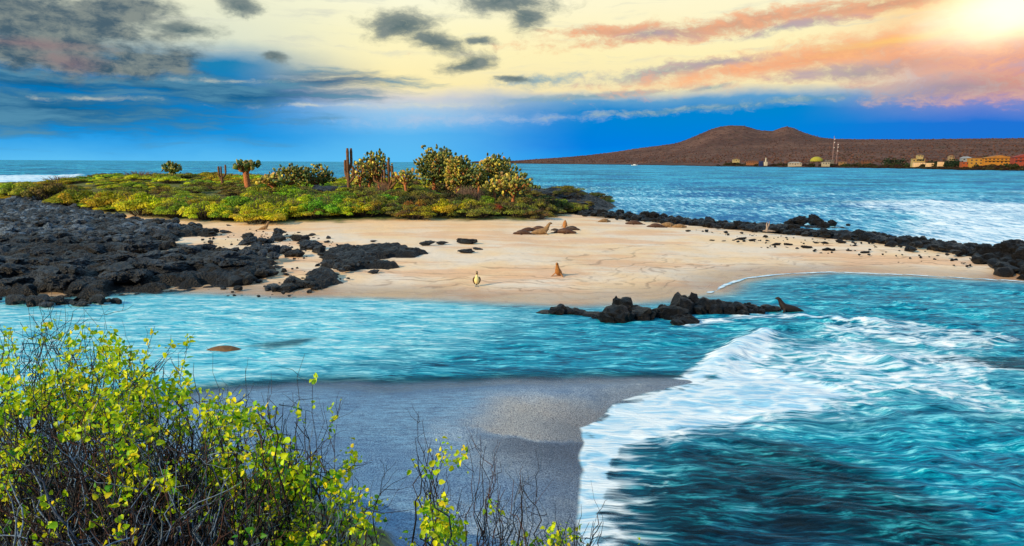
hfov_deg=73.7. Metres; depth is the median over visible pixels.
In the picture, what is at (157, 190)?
shrub
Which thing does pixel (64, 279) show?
lava boulder
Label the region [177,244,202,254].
lava boulder
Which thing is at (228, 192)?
shrub
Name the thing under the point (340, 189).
shrub
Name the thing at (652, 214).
lava boulder
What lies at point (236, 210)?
shrub
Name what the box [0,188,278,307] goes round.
black rubble
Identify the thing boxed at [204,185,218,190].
shrub
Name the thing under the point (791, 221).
lava boulder
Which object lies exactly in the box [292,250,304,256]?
lava boulder
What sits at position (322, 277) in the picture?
rock
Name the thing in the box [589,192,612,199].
shrub
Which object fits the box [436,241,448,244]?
lava boulder
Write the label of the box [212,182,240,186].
shrub
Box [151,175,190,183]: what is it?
shrub
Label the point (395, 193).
shrub
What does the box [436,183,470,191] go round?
shrub
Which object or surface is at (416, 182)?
shrub
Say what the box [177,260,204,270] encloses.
lava boulder
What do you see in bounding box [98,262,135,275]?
lava boulder
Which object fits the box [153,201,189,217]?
shrub
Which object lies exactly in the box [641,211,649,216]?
lava boulder
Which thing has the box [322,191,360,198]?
shrub
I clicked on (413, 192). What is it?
shrub
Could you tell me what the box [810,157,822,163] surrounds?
thatched pavilion
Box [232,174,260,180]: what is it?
shrub
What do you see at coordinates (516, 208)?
shrub
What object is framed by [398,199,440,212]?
shrub
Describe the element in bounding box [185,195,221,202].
shrub
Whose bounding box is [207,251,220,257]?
lava boulder
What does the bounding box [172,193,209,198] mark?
shrub
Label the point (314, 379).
bare shoots
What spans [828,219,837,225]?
lava boulder
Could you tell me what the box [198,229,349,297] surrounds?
beach pebbles
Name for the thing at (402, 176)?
prickly pear cactus
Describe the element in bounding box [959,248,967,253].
lava boulder
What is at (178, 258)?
lava boulder
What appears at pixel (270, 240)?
lava boulder
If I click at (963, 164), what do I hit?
house
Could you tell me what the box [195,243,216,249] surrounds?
lava boulder
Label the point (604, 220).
sea lion
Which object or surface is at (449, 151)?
prickly pear cactus
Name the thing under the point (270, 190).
shrub
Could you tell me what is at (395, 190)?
shrub
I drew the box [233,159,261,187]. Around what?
prickly pear cactus
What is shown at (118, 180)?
shrub
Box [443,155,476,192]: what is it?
prickly pear cactus
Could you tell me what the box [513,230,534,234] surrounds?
sea lion
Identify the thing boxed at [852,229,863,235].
lava boulder
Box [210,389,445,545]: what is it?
leafy shrub
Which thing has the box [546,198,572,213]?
shrub
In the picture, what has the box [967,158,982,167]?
house
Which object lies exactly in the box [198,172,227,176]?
shrub
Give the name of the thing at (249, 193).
shrub
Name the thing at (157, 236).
lava boulder
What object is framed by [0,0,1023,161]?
sky
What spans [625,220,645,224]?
sea lion
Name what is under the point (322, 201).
shrub
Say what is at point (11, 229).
lava boulder
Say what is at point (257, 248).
lava boulder
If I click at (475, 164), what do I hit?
prickly pear cactus
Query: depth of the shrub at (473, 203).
70.75 m
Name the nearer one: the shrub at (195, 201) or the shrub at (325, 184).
the shrub at (195, 201)
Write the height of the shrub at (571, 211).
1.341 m
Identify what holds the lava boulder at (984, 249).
on the sand ground
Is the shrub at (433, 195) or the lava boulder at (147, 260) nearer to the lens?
the lava boulder at (147, 260)
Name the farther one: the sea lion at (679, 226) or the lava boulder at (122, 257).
the sea lion at (679, 226)
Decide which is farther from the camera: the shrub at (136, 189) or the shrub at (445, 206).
the shrub at (136, 189)
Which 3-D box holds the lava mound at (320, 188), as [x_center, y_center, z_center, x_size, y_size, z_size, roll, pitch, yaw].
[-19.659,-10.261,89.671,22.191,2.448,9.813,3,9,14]
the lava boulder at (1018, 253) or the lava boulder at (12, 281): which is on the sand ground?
the lava boulder at (1018, 253)
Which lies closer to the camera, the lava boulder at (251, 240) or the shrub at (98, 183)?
the lava boulder at (251, 240)
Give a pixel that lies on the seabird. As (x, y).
(476, 279)
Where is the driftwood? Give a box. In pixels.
[763,221,774,231]
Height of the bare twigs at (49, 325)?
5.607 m
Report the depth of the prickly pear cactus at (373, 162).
90.33 m
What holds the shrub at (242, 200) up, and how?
on the sand ground
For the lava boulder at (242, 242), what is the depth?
48.81 m
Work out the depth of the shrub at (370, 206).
68.33 m
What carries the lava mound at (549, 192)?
on the lava ridge
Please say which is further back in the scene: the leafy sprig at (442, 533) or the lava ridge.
the lava ridge
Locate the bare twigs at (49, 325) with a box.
[0,275,132,542]
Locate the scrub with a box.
[471,125,1023,162]
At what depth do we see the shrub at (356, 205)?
67.72 m
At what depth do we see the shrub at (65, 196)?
79.84 m
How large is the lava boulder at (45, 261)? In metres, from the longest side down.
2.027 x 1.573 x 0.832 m
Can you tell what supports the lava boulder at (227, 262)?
on the lava shelf
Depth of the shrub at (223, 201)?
69.22 m
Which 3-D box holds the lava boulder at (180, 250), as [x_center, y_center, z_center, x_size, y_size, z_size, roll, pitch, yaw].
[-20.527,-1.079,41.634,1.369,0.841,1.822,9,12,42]
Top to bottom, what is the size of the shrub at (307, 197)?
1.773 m
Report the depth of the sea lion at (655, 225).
63.72 m
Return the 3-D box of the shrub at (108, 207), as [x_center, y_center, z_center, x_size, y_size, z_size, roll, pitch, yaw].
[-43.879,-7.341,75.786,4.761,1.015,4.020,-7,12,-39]
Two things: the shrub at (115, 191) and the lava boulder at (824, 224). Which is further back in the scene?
the shrub at (115, 191)
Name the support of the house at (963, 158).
on the hills
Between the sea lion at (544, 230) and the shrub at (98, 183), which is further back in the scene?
the shrub at (98, 183)
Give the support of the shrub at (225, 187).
on the sand ground
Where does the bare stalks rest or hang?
on the sand ground
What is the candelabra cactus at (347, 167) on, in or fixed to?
on the lava mound at (320, 188)
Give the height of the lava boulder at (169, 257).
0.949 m
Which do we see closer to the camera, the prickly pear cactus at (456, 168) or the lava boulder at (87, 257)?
the lava boulder at (87, 257)
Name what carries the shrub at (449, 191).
on the sand ground
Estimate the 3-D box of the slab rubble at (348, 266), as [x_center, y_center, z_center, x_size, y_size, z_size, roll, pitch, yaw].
[-9.403,-1.078,42.891,5.792,0.796,7.628,8,12,38]
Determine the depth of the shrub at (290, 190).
80.21 m
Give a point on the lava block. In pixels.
(291, 284)
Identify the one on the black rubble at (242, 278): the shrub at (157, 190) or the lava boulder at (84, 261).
the lava boulder at (84, 261)
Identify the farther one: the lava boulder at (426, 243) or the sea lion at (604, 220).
the sea lion at (604, 220)
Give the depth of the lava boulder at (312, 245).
46.36 m
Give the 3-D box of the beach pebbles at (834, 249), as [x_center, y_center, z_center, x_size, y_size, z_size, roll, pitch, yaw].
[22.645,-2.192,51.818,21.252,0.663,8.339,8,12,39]
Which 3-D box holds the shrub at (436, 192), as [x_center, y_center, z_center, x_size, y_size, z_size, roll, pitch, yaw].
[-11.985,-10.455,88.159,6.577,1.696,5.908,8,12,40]
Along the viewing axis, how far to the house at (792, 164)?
1377.71 m
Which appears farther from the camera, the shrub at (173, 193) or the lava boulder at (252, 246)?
the shrub at (173, 193)
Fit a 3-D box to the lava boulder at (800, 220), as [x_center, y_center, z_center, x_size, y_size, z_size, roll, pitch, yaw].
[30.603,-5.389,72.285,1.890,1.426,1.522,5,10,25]
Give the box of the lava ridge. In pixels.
[555,188,1016,266]
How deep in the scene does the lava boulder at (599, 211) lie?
77.41 m
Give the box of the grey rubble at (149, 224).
[0,195,180,241]
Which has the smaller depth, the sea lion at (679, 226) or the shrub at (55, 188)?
the sea lion at (679, 226)
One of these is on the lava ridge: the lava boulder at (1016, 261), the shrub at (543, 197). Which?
the lava boulder at (1016, 261)
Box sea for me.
[0,160,1023,545]
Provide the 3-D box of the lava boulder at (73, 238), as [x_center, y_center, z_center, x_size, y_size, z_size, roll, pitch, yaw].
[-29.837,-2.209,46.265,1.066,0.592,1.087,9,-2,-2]
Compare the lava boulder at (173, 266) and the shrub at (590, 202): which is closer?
the lava boulder at (173, 266)
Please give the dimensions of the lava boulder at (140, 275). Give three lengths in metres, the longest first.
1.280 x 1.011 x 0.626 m
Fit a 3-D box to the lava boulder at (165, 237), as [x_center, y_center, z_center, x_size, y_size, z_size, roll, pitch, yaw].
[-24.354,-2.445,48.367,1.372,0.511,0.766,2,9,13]
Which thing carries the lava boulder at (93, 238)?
on the lava shelf
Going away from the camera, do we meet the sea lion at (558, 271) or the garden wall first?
the sea lion at (558, 271)
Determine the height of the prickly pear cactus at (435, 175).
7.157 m
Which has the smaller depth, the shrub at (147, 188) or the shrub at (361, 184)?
the shrub at (147, 188)
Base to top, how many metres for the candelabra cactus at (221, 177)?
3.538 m
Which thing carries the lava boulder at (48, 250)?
on the lava shelf
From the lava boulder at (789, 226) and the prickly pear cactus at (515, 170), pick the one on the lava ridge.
the lava boulder at (789, 226)
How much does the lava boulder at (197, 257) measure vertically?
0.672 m
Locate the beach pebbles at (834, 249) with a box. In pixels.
[702,229,970,266]
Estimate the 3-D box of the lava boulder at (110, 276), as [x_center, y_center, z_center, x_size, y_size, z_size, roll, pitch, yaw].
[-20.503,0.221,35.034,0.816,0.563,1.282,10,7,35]
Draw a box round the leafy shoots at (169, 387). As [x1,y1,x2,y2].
[41,326,195,543]
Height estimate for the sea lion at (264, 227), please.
0.703 m
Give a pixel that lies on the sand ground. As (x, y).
(516, 419)
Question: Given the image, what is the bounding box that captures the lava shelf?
[0,225,283,300]
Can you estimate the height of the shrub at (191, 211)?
1.974 m
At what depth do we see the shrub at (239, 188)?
91.21 m
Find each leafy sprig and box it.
[396,427,492,545]
[483,461,639,545]
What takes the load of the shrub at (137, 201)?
on the sand ground
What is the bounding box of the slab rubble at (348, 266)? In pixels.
[317,243,408,270]
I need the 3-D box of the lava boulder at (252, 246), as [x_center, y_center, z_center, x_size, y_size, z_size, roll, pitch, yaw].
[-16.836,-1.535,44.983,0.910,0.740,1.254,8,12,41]
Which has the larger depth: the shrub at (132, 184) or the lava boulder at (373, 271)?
the shrub at (132, 184)
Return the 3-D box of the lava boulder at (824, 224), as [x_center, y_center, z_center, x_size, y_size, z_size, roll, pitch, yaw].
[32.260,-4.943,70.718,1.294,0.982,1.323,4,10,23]
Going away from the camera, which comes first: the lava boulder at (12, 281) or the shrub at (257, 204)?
the lava boulder at (12, 281)
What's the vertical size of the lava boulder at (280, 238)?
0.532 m
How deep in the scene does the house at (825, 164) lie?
1304.43 m
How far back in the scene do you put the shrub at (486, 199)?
76.92 m
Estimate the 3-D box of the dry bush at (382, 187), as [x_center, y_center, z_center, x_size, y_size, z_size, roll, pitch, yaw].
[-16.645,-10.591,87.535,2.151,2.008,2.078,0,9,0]
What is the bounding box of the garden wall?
[913,162,924,166]
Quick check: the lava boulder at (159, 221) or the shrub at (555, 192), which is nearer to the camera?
the lava boulder at (159, 221)
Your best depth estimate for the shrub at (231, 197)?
70.71 m
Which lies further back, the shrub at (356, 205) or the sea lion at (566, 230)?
the shrub at (356, 205)
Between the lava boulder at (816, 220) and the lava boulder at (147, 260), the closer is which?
the lava boulder at (147, 260)
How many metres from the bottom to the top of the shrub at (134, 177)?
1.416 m
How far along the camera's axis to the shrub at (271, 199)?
69.53 m
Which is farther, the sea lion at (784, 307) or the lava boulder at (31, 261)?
the lava boulder at (31, 261)
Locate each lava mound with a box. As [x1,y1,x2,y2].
[312,185,444,195]
[531,187,589,207]
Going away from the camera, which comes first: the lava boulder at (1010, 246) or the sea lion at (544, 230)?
the lava boulder at (1010, 246)
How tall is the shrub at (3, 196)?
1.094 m
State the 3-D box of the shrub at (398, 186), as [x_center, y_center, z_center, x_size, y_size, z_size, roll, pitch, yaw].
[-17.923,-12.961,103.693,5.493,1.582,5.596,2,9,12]
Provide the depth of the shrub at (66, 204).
82.21 m
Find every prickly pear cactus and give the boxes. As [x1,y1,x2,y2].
[161,160,181,175]
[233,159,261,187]
[255,172,292,188]
[269,163,312,186]
[297,163,336,185]
[350,159,370,186]
[356,151,378,187]
[364,148,392,189]
[392,168,420,191]
[413,144,452,189]
[434,146,457,188]
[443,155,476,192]
[460,162,482,191]
[470,168,481,191]
[473,152,511,199]
[482,170,540,204]
[500,159,521,194]
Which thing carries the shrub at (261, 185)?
on the sand ground
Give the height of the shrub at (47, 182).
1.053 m
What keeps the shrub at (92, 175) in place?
on the sand ground
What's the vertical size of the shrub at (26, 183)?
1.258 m
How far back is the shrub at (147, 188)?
95.36 m
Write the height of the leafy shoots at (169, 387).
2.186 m
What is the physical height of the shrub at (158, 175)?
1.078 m
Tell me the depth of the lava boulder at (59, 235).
48.37 m
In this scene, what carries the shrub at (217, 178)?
on the sand ground
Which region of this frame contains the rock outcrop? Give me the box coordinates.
[536,292,780,325]
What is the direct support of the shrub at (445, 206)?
on the sand ground
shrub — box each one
[0,182,37,196]
[0,194,12,198]
[0,297,179,545]
[0,370,311,545]
[2,181,39,187]
[20,180,78,199]
[30,180,70,185]
[42,195,81,205]
[46,187,94,207]
[53,176,87,183]
[65,184,90,188]
[69,175,93,178]
[73,318,315,545]
[76,202,96,208]
[80,189,129,210]
[85,181,117,185]
[87,173,106,176]
[93,173,124,178]
[93,203,139,211]
[96,183,123,189]
[98,177,130,182]
[101,187,145,192]
[111,191,176,215]
[113,174,152,181]
[114,190,133,193]
[118,191,136,195]
[120,179,151,183]
[120,181,155,188]
[136,182,170,187]
[142,187,166,192]
[142,201,193,215]
[147,186,179,193]
[149,173,169,176]
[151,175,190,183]
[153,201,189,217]
[157,191,190,195]
[158,195,198,199]
[167,172,200,178]
[169,196,196,199]
[170,185,213,193]
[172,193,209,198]
[176,200,224,220]
[179,181,217,186]
[183,178,220,185]
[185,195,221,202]
[185,198,203,205]
[191,176,212,180]
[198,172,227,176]
[202,175,242,180]
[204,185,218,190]
[207,206,239,220]
[208,207,248,220]
[209,198,231,207]
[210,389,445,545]
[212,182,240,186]
[214,179,240,182]
[214,190,244,195]
[217,185,243,189]
[219,194,260,206]
[227,195,258,206]
[228,186,246,191]
[229,207,288,223]
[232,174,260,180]
[235,199,281,214]
[240,186,287,195]
[241,184,270,189]
[241,189,267,197]
[250,192,286,198]
[252,195,298,205]
[267,196,307,218]
[272,187,300,194]
[278,185,303,187]
[286,186,322,193]
[286,188,323,199]
[286,194,320,203]
[286,208,339,218]
[290,192,332,199]
[297,198,340,217]
[300,200,338,209]
[302,182,331,186]
[312,193,344,204]
[320,187,351,193]
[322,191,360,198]
[326,202,376,216]
[331,182,354,186]
[332,197,381,206]
[337,201,365,216]
[345,185,382,194]
[345,189,383,198]
[346,180,376,187]
[350,197,391,216]
[362,194,401,204]
[369,192,400,201]
[371,190,410,199]
[372,202,418,216]
[385,183,408,188]
[385,188,404,191]
[391,206,437,219]
[393,195,428,204]
[398,180,422,184]
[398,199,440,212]
[399,186,434,196]
[403,186,439,194]
[410,192,444,204]
[426,187,448,191]
[427,197,465,216]
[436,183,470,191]
[437,191,476,202]
[440,190,460,193]
[446,205,501,218]
[452,200,464,204]
[457,199,495,215]
[463,194,499,204]
[480,191,500,197]
[490,204,509,214]
[495,195,518,202]
[495,201,539,216]
[496,193,533,199]
[497,199,510,203]
[515,197,556,210]
[517,209,557,218]
[524,189,545,196]
[534,195,561,200]
[538,206,566,213]
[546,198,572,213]
[552,188,585,195]
[553,185,585,190]
[555,198,585,212]
[561,203,587,212]
[575,199,594,205]
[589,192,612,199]
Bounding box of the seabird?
[473,271,480,286]
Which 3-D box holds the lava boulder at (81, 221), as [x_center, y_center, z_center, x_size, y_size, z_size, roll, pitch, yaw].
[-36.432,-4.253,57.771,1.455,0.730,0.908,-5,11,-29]
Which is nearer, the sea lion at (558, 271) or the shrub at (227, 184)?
the sea lion at (558, 271)
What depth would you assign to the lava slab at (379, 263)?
42.99 m
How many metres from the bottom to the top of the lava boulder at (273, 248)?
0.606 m
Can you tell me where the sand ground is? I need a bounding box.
[0,179,1023,545]
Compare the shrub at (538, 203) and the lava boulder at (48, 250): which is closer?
the lava boulder at (48, 250)
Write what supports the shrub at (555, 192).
on the sand ground
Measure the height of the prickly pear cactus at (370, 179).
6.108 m
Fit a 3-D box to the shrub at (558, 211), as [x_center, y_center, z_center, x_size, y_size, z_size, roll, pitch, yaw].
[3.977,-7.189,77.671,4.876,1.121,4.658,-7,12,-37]
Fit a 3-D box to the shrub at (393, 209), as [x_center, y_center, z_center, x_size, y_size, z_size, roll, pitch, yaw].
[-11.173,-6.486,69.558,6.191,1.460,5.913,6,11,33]
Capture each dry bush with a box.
[42,175,74,182]
[124,170,156,175]
[374,183,389,190]
[453,185,476,195]
[472,188,483,200]
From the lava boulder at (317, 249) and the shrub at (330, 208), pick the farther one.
the shrub at (330, 208)
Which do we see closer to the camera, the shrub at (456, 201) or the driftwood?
the driftwood
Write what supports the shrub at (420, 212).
on the sand ground
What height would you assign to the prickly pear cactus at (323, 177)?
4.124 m
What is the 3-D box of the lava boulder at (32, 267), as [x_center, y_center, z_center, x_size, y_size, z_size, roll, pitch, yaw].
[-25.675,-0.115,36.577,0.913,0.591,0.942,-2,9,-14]
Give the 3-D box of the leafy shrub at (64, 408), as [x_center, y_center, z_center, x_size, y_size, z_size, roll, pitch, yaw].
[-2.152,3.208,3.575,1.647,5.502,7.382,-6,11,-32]
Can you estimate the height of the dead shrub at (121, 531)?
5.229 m
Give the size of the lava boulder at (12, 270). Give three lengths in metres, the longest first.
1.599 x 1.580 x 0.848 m
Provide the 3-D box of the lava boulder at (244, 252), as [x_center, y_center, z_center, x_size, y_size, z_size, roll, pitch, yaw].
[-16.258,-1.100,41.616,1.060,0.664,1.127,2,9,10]
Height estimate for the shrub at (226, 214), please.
1.426 m
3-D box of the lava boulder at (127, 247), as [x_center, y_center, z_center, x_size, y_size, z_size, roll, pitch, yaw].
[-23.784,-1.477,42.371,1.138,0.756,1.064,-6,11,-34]
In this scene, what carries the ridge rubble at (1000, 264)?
on the lava ridge
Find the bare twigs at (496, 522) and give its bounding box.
[432,425,577,545]
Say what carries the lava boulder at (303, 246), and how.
on the sand ground
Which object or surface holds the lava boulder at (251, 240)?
on the sand ground
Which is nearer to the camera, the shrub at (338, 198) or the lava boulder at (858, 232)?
the lava boulder at (858, 232)
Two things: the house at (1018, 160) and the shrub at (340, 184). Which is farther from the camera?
the house at (1018, 160)
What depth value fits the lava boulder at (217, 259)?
38.68 m
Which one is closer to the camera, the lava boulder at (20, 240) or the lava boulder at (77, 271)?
the lava boulder at (77, 271)
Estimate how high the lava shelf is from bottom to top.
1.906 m
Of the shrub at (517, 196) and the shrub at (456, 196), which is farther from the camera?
the shrub at (517, 196)
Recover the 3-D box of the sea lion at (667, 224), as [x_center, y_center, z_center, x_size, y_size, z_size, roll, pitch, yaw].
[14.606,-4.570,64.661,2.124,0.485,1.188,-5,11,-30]
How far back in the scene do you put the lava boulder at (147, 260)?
37.71 m
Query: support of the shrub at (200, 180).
on the sand ground
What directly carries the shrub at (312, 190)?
on the sand ground
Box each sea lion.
[207,345,240,351]
[256,221,269,229]
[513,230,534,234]
[521,227,535,231]
[531,222,551,234]
[551,228,576,233]
[552,263,562,276]
[566,226,579,229]
[598,219,610,221]
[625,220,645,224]
[647,223,667,227]
[661,222,674,226]
[670,224,686,227]
[775,297,804,312]
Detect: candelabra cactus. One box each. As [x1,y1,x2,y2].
[217,165,226,183]
[344,148,354,189]
[373,160,396,189]
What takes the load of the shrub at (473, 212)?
on the sand ground
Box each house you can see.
[732,159,739,162]
[746,160,758,164]
[788,162,801,166]
[821,162,829,166]
[860,159,869,163]
[910,158,924,166]
[916,154,922,158]
[959,156,970,163]
[959,162,967,166]
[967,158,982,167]
[982,155,1009,165]
[1009,154,1023,165]
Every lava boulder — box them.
[0,227,18,232]
[0,236,9,241]
[0,255,13,262]
[0,263,26,277]
[5,277,31,284]
[6,257,24,264]
[14,239,26,242]
[18,248,29,252]
[23,265,38,270]
[26,258,36,264]
[29,236,44,242]
[29,249,54,255]
[29,265,59,285]
[33,220,50,226]
[34,255,63,265]
[41,234,56,242]
[41,273,77,288]
[42,248,51,252]
[43,222,53,228]
[49,259,79,266]
[53,232,68,238]
[58,264,88,277]
[65,236,79,242]
[72,218,89,223]
[77,255,91,259]
[78,258,90,265]
[78,276,95,279]
[79,226,94,230]
[85,243,106,254]
[89,237,101,240]
[95,253,135,262]
[95,259,117,266]
[97,264,113,272]
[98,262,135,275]
[98,272,117,282]
[113,260,137,264]
[116,250,138,256]
[117,271,134,282]
[119,243,138,253]
[123,239,136,244]
[127,257,166,263]
[129,269,146,282]
[132,240,162,253]
[132,261,150,268]
[136,250,163,258]
[139,268,153,276]
[144,264,159,269]
[150,260,167,263]
[151,261,195,273]
[152,218,166,224]
[152,233,163,239]
[158,253,187,261]
[161,235,175,240]
[162,248,188,255]
[171,254,184,261]
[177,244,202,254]
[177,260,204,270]
[185,256,197,260]
[192,255,203,259]
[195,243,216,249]
[203,256,223,263]
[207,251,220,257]
[213,250,243,260]
[217,247,240,251]
[218,258,238,267]
[232,260,253,266]
[238,237,254,244]
[238,250,255,254]
[241,232,253,238]
[246,236,256,243]
[247,243,260,249]
[251,245,267,251]
[265,238,274,242]
[266,245,279,252]
[267,252,279,259]
[272,228,284,234]
[274,235,285,241]
[278,245,291,253]
[284,248,299,256]
[291,234,309,240]
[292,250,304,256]
[299,241,309,249]
[306,241,322,249]
[312,245,325,253]
[367,269,378,273]
[419,240,436,245]
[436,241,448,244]
[456,238,476,243]
[458,248,474,252]
[595,209,607,214]
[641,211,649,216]
[649,211,659,217]
[733,220,742,226]
[783,218,794,223]
[785,224,800,229]
[792,215,810,224]
[808,214,824,225]
[817,221,829,227]
[819,228,830,237]
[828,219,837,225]
[835,239,845,242]
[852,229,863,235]
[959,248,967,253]
[974,243,993,251]
[976,245,999,254]
[993,239,1023,247]
[999,240,1023,253]
[1011,244,1023,259]
[1013,259,1023,265]
[1019,264,1023,274]
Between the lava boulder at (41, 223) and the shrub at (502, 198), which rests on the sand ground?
the shrub at (502, 198)
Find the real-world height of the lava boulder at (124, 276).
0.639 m
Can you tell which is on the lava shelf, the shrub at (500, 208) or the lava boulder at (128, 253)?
the lava boulder at (128, 253)
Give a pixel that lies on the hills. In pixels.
(749, 136)
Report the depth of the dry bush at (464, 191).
81.44 m
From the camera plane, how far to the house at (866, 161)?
1276.87 m
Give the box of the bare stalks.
[353,402,552,545]
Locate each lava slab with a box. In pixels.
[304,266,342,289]
[319,242,427,271]
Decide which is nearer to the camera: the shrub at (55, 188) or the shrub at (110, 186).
the shrub at (55, 188)
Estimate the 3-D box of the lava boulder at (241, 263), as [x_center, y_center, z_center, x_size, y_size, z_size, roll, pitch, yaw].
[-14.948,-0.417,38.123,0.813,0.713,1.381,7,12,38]
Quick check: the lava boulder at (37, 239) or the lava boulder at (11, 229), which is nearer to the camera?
the lava boulder at (37, 239)
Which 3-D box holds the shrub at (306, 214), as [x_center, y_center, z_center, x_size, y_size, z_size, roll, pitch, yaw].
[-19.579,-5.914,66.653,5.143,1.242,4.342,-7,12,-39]
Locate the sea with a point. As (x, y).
(848, 408)
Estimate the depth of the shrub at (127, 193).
81.68 m
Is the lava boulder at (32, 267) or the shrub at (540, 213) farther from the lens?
the shrub at (540, 213)
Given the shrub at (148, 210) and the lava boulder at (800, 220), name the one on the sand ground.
the shrub at (148, 210)
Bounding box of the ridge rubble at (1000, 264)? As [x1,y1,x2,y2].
[561,209,1023,279]
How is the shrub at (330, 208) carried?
on the sand ground
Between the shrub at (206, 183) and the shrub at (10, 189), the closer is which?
the shrub at (10, 189)
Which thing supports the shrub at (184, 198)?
on the sand ground
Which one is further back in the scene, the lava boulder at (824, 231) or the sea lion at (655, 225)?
the sea lion at (655, 225)
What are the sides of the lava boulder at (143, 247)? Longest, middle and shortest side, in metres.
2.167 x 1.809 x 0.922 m
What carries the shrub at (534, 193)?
on the sand ground
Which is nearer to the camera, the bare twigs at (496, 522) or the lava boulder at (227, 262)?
the bare twigs at (496, 522)
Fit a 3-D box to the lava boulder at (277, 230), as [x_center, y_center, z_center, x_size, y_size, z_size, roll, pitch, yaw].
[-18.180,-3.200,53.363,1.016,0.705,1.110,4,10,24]
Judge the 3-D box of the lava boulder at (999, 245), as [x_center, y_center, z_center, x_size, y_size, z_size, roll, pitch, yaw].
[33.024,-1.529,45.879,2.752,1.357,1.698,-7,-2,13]
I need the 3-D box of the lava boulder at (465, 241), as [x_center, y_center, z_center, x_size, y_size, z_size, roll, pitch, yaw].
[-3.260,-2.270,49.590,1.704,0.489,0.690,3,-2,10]
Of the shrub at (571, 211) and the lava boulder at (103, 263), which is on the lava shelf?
the lava boulder at (103, 263)
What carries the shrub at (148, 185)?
on the sand ground
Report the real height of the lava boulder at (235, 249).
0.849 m
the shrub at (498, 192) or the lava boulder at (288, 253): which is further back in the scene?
the shrub at (498, 192)
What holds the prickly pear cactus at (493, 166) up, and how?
on the sand ground
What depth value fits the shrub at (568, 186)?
106.54 m
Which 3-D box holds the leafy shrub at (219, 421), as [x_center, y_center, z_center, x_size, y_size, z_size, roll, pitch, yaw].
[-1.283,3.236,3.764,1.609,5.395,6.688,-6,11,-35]
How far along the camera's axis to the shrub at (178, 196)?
81.45 m
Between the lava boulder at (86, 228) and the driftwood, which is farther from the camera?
the driftwood
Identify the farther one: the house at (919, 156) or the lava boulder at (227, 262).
the house at (919, 156)
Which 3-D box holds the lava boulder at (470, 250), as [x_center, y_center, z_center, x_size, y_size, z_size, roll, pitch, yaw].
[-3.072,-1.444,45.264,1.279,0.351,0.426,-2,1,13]
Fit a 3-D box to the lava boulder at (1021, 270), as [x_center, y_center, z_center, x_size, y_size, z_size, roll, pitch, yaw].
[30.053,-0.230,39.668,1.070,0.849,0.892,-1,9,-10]
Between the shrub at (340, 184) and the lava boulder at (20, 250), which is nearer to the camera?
the lava boulder at (20, 250)
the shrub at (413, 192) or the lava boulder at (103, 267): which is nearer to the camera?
the lava boulder at (103, 267)
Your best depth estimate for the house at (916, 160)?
1082.95 m
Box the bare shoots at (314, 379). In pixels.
[230,354,349,545]
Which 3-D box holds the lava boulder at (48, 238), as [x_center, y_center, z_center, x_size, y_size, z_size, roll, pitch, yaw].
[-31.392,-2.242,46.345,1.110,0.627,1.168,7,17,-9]
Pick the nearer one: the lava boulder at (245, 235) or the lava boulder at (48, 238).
the lava boulder at (48, 238)
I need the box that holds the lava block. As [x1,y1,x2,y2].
[264,276,314,292]
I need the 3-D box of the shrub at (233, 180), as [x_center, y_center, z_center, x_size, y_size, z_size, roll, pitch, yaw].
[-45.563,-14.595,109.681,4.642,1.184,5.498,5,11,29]
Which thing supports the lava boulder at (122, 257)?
on the lava shelf
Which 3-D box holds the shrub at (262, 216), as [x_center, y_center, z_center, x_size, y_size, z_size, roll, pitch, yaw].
[-23.433,-5.310,63.020,5.288,1.444,5.191,-2,10,-16]
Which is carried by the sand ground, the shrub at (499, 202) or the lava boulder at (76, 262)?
the shrub at (499, 202)
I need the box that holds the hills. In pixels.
[474,125,1023,170]
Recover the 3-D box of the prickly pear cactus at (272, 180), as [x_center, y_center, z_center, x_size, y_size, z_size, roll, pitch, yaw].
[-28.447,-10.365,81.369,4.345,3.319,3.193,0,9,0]
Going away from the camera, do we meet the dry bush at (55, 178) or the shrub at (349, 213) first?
the shrub at (349, 213)
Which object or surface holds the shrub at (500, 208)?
on the sand ground
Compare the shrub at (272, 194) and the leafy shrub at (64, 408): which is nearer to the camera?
the leafy shrub at (64, 408)
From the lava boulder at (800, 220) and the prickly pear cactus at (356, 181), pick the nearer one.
the lava boulder at (800, 220)
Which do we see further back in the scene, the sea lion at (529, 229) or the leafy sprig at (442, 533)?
the sea lion at (529, 229)
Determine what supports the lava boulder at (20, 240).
on the lava shelf
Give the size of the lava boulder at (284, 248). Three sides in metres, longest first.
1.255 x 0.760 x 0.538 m
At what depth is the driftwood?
58.03 m
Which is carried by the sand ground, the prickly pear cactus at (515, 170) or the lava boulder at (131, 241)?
the prickly pear cactus at (515, 170)
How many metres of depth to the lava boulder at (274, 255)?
41.65 m
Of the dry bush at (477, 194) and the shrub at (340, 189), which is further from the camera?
the shrub at (340, 189)
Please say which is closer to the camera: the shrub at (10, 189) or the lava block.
the lava block
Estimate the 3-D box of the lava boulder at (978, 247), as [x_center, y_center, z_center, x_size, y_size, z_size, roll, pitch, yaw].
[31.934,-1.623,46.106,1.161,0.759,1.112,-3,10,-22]
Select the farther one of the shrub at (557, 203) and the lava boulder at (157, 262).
the shrub at (557, 203)
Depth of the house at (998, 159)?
869.16 m
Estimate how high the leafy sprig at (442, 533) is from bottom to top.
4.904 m
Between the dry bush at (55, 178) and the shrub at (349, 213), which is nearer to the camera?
the shrub at (349, 213)
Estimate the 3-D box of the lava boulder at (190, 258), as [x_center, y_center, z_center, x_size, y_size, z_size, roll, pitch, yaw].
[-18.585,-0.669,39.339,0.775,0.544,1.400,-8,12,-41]
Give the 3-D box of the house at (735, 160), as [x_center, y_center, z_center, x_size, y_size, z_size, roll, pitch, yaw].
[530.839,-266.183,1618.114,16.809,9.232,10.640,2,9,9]

